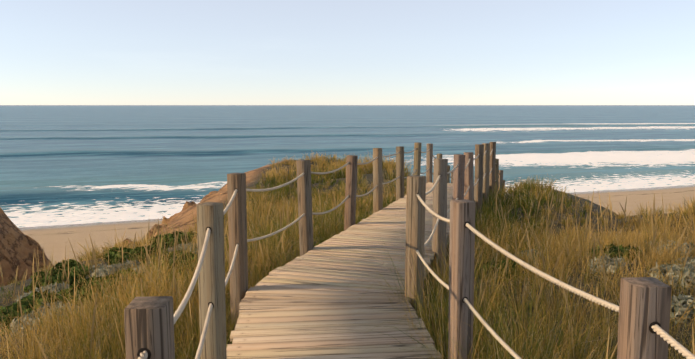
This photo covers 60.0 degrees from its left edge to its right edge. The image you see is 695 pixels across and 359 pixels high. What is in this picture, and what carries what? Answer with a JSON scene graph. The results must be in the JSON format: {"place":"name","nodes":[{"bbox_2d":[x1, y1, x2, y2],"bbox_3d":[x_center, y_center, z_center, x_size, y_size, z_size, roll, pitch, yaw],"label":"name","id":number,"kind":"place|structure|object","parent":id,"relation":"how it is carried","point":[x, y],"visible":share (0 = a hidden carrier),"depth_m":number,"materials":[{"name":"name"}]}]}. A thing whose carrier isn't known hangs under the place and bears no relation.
{"place":"outdoors","nodes":[
{"label":"outdoors","id":0,"kind":"place"},
{"bbox_2d":[0,105,694,227],"bbox_3d":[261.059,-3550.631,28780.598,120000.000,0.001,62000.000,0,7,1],"label":"sea","id":1,"kind":"structure","parent":0,"point":[69,164],"depth_m":204.67,"materials":[{"name":"blue liquid"}]},
{"bbox_2d":[0,159,694,358],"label":"terrain","id":2,"kind":"structure","parent":0,"point":[11,259],"depth_m":12.01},
{"bbox_2d":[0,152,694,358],"bbox_3d":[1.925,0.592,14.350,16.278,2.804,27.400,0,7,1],"label":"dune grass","id":3,"kind":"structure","parent":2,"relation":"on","point":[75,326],"depth_m":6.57,"materials":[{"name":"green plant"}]},
{"bbox_2d":[0,230,694,336],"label":"dune shrubs","id":4,"kind":"object","parent":2,"relation":"on","point":[54,280],"visible":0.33,"depth_m":7.43,"materials":[{"name":"green plant"}]},
{"bbox_2d":[124,142,671,358],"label":"posts","id":5,"kind":"object","parent":2,"relation":"on","point":[644,303],"visible":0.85,"depth_m":3.90,"materials":[{"name":"brown wood"}]},
{"bbox_2d":[137,149,660,358],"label":"rope holes","id":6,"kind":"object","parent":5,"relation":"attached to","point":[141,350],"visible":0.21,"depth_m":2.05,"materials":[{"name":"black"}]},
{"bbox_2d":[311,148,499,214],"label":"ropes","id":7,"kind":"object","parent":5,"relation":"attached to","point":[346,164],"visible":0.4,"depth_m":9.70,"materials":[{"name":"beige fabric"}]},
{"bbox_2d":[138,173,694,358],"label":"ropes","id":8,"kind":"object","parent":5,"relation":"attached to","point":[674,343],"visible":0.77,"depth_m":3.27,"materials":[{"name":"beige fabric"}]},
{"bbox_2d":[424,237,449,277],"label":"deck stringers","id":9,"kind":"object","parent":2,"relation":"on","point":[448,239],"depth_m":7.13,"materials":[{"name":"wood"}]},
{"bbox_2d":[226,182,452,358],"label":"deck planks","id":10,"kind":"object","parent":9,"relation":"on","point":[298,307],"visible":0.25,"depth_m":5.13,"materials":[{"name":"brown wood"}]},
{"bbox_2d":[0,185,694,269],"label":"terrain","id":11,"kind":"structure","parent":0,"point":[53,240],"depth_m":65.69,"materials":[{"name":"beige sand"}]},
{"bbox_2d":[0,0,694,104],"label":"sky","id":12,"kind":"structure","parent":0,"point":[53,52],"materials":[{"name":"blue"}]}
]}

